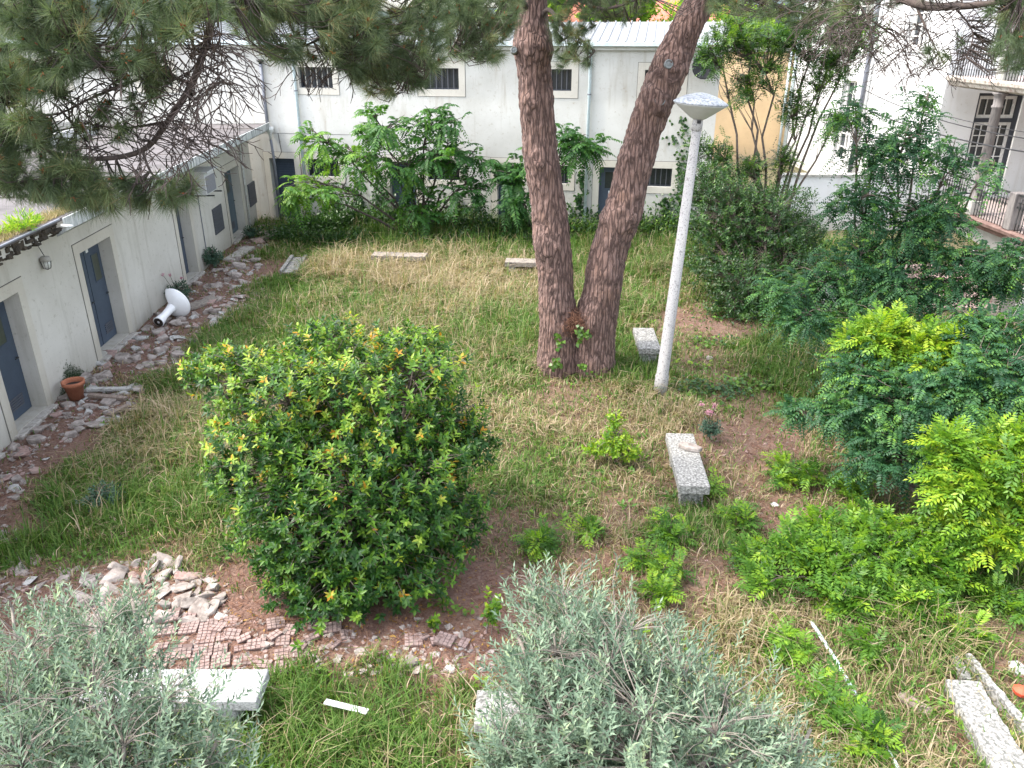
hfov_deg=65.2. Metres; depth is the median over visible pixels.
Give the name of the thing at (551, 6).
tree
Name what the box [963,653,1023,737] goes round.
kerb stone
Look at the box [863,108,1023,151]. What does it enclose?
overhead cable
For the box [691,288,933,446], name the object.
undergrowth
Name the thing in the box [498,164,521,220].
door
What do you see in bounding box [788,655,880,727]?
seedling
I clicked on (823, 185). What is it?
garden wall
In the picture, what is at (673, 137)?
ivy
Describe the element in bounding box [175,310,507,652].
laurel bush
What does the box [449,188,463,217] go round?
ivy
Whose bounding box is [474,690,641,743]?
bench
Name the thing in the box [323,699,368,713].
lath
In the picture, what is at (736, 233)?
dark bush
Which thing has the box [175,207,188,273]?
door
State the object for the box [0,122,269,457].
building
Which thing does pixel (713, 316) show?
creeper
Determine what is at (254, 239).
plank
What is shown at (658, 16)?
red roofed house
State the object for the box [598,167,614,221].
door
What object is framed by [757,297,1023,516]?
locust tree
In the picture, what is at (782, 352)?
creeper
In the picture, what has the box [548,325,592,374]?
ivy
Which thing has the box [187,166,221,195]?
air conditioner
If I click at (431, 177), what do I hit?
window
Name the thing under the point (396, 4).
sky
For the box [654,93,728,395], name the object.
lamp post
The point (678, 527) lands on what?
seedling
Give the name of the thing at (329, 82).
window
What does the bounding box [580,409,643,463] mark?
shrub
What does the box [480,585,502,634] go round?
herb
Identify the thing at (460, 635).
stone paving
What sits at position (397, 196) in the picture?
door
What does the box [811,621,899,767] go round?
metal pipe
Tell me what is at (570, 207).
ivy
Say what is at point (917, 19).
window
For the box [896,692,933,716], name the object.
wood scrap
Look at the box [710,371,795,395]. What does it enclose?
creeper
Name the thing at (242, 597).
pebbles
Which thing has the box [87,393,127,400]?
board scrap
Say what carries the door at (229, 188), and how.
in the building at (86, 299)
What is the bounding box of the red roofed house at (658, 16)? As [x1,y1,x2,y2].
[548,0,729,21]
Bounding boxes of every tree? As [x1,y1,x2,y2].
[0,0,1023,379]
[272,101,500,238]
[481,123,622,239]
[497,0,570,20]
[574,0,660,21]
[650,0,764,47]
[676,4,891,255]
[744,3,791,46]
[744,85,1023,377]
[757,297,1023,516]
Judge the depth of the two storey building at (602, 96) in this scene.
25.31 m
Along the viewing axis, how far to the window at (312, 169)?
26.79 m
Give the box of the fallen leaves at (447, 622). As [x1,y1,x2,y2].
[151,548,625,745]
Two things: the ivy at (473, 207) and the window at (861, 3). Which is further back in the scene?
the window at (861, 3)
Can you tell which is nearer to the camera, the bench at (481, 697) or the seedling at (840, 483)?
the bench at (481, 697)
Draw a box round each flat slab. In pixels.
[190,296,219,310]
[223,246,254,260]
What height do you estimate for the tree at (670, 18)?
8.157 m
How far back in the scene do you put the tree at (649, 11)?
39.77 m
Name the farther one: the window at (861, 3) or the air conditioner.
the window at (861, 3)
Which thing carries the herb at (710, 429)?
on the ground at (194, 618)
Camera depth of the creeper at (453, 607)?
9.10 m
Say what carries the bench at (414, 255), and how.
on the ground at (194, 618)
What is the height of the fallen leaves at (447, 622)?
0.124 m
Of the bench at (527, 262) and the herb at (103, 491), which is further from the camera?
the bench at (527, 262)
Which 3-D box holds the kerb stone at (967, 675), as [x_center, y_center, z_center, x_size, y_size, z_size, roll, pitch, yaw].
[4.626,2.993,8.273,0.113,0.180,0.327,3,24,6]
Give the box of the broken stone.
[678,441,701,452]
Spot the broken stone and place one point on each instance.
(688, 446)
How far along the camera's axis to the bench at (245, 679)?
7.55 m
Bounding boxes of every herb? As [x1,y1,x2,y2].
[74,479,125,511]
[161,273,193,299]
[201,245,223,266]
[241,224,259,237]
[425,611,440,632]
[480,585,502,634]
[698,401,722,440]
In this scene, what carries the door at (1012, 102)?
in the white house at (975, 98)
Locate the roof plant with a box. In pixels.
[0,206,45,232]
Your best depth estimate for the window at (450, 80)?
24.98 m
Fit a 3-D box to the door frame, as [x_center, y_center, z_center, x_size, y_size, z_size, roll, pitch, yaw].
[-8.454,-1.630,15.851,0.106,2.100,0.665,0,24,0]
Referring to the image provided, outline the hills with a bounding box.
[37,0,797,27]
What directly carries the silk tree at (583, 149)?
on the ground at (194, 618)
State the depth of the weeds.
10.70 m
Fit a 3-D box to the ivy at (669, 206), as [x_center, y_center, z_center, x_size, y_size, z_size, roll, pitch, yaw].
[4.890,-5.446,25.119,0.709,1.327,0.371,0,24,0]
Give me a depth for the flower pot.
14.24 m
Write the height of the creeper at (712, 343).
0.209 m
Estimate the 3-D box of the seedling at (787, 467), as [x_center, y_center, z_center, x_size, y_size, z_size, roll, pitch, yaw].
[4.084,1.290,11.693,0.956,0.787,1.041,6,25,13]
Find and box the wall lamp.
[38,242,50,269]
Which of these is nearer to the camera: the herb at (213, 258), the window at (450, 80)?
the herb at (213, 258)
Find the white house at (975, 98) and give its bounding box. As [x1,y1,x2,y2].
[782,0,1023,259]
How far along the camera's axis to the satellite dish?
23.14 m
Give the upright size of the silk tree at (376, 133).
4.252 m
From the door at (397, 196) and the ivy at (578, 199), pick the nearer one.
the ivy at (578, 199)
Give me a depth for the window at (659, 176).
25.06 m
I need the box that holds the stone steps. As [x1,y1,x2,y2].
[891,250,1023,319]
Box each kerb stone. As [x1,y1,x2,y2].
[943,679,1023,767]
[949,656,972,680]
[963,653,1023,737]
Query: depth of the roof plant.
12.24 m
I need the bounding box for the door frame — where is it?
[80,252,102,346]
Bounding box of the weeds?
[0,246,1023,767]
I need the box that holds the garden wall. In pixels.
[774,173,945,230]
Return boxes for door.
[0,301,31,420]
[83,243,116,344]
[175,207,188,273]
[224,170,237,233]
[272,158,296,217]
[392,161,415,210]
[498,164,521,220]
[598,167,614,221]
[959,93,1022,194]
[986,6,1023,69]
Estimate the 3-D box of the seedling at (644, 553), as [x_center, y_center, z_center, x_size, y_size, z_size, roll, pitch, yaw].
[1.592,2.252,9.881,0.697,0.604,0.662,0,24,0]
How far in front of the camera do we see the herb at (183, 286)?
19.22 m
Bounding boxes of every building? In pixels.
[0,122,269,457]
[6,20,732,225]
[712,47,794,159]
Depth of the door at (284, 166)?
27.04 m
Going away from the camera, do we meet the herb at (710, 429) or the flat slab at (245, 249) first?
the herb at (710, 429)
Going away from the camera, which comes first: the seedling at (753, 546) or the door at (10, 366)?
the seedling at (753, 546)
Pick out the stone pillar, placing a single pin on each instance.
(1002, 308)
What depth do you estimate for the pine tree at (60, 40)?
7.79 m
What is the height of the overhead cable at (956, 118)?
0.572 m
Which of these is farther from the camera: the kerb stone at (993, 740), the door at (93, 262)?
the door at (93, 262)
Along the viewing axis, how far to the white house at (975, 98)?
26.52 m
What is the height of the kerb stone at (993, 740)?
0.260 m
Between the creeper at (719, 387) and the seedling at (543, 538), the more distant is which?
the creeper at (719, 387)
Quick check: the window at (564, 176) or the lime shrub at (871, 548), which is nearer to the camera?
the lime shrub at (871, 548)
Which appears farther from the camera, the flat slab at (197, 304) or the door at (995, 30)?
the door at (995, 30)
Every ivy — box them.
[319,182,344,214]
[347,185,366,210]
[358,179,397,215]
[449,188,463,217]
[465,192,485,218]
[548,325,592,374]
[566,195,580,223]
[574,161,588,216]
[584,205,598,223]
[657,189,677,221]
[662,116,693,228]
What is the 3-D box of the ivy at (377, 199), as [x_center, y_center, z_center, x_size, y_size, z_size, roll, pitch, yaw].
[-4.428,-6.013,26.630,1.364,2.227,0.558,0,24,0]
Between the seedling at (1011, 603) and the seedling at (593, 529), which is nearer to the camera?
the seedling at (1011, 603)
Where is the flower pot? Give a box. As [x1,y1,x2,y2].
[60,376,84,400]
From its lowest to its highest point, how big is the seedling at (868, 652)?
0.589 m
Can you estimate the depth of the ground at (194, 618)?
9.91 m
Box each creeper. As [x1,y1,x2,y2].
[423,595,477,615]
[668,375,753,401]
[675,331,741,355]
[690,304,752,325]
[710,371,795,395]
[727,333,821,384]
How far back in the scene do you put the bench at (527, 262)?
21.15 m
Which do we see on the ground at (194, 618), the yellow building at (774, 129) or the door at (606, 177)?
the yellow building at (774, 129)
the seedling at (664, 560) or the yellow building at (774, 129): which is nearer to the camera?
the seedling at (664, 560)
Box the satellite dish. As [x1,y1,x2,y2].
[692,55,715,78]
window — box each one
[300,67,332,87]
[308,159,338,175]
[426,68,458,88]
[429,165,458,179]
[551,69,571,90]
[560,166,567,182]
[648,168,671,186]
[836,81,857,160]
[855,3,867,50]
[909,0,928,47]
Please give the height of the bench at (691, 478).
0.450 m
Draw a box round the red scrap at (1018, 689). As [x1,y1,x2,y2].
[1013,684,1023,697]
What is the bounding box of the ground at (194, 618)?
[0,40,1023,767]
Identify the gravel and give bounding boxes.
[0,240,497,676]
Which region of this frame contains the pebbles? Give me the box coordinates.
[0,239,842,678]
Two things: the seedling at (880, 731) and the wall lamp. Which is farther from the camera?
the wall lamp
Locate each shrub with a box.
[0,560,273,767]
[452,549,839,767]
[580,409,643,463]
[732,490,993,643]
[823,298,1011,461]
[902,407,1023,580]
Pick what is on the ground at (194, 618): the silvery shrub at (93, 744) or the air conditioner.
the silvery shrub at (93, 744)
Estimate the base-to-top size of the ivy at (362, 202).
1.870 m
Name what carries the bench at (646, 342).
on the ground at (194, 618)
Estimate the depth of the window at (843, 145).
33.21 m
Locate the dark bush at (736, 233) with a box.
[671,158,833,320]
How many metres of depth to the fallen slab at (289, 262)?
21.82 m
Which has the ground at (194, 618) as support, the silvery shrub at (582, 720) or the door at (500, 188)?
the silvery shrub at (582, 720)
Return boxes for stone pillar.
[989,265,1022,321]
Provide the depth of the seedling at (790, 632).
8.37 m
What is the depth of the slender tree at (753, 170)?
19.58 m
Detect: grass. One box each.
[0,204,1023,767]
[0,212,1023,767]
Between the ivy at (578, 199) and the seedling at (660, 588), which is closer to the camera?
the seedling at (660, 588)
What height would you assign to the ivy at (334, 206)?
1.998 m
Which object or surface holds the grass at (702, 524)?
on the ground at (194, 618)
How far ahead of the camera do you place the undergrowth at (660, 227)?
24.65 m
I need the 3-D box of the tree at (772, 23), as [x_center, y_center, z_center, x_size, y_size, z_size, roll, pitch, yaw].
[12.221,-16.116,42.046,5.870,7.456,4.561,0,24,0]
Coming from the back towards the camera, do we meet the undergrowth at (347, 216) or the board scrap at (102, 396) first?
the undergrowth at (347, 216)
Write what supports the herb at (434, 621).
on the ground at (194, 618)
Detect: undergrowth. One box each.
[234,218,589,249]
[263,194,594,237]
[530,195,719,237]
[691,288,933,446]
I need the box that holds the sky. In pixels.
[384,0,498,10]
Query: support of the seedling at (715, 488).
on the ground at (194, 618)
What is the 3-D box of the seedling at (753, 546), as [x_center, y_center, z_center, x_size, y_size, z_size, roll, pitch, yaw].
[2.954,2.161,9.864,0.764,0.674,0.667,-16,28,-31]
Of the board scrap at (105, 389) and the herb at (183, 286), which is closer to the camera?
the board scrap at (105, 389)
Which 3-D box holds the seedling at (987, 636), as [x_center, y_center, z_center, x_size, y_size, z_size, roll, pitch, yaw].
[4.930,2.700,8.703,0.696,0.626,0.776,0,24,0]
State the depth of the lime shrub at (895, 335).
10.86 m
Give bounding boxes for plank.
[249,235,277,241]
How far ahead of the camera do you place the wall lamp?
13.76 m
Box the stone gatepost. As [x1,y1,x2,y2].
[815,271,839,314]
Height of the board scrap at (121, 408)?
0.090 m
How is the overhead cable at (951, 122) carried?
attached to the white house at (975, 98)
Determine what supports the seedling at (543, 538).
on the ground at (194, 618)
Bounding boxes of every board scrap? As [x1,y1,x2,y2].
[86,386,130,391]
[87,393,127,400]
[107,404,129,416]
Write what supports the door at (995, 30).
in the white house at (975, 98)
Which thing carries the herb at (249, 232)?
on the ground at (194, 618)
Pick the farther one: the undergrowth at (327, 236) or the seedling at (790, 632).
the undergrowth at (327, 236)
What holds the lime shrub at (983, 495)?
on the ground at (194, 618)
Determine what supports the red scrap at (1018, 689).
on the ground at (194, 618)
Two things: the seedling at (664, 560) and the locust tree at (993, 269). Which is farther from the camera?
the locust tree at (993, 269)
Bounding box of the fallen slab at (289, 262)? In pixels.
[279,255,307,273]
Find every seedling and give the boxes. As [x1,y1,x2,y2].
[508,515,564,563]
[563,510,610,548]
[616,535,668,577]
[627,564,686,612]
[635,539,700,586]
[642,504,698,556]
[703,466,732,500]
[714,498,768,536]
[721,530,779,578]
[747,611,821,670]
[758,442,826,497]
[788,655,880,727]
[810,467,884,512]
[814,699,909,767]
[835,619,913,673]
[940,608,1007,660]
[960,561,1023,630]
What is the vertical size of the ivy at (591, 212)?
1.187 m
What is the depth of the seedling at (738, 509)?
10.52 m
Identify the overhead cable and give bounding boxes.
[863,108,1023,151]
[864,89,1023,138]
[865,84,1022,131]
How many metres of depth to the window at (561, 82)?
24.40 m
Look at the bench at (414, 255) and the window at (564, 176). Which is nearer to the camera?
the bench at (414, 255)
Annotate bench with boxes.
[70,669,269,725]
[371,252,427,266]
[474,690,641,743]
[505,258,536,273]
[633,328,659,364]
[665,433,709,506]

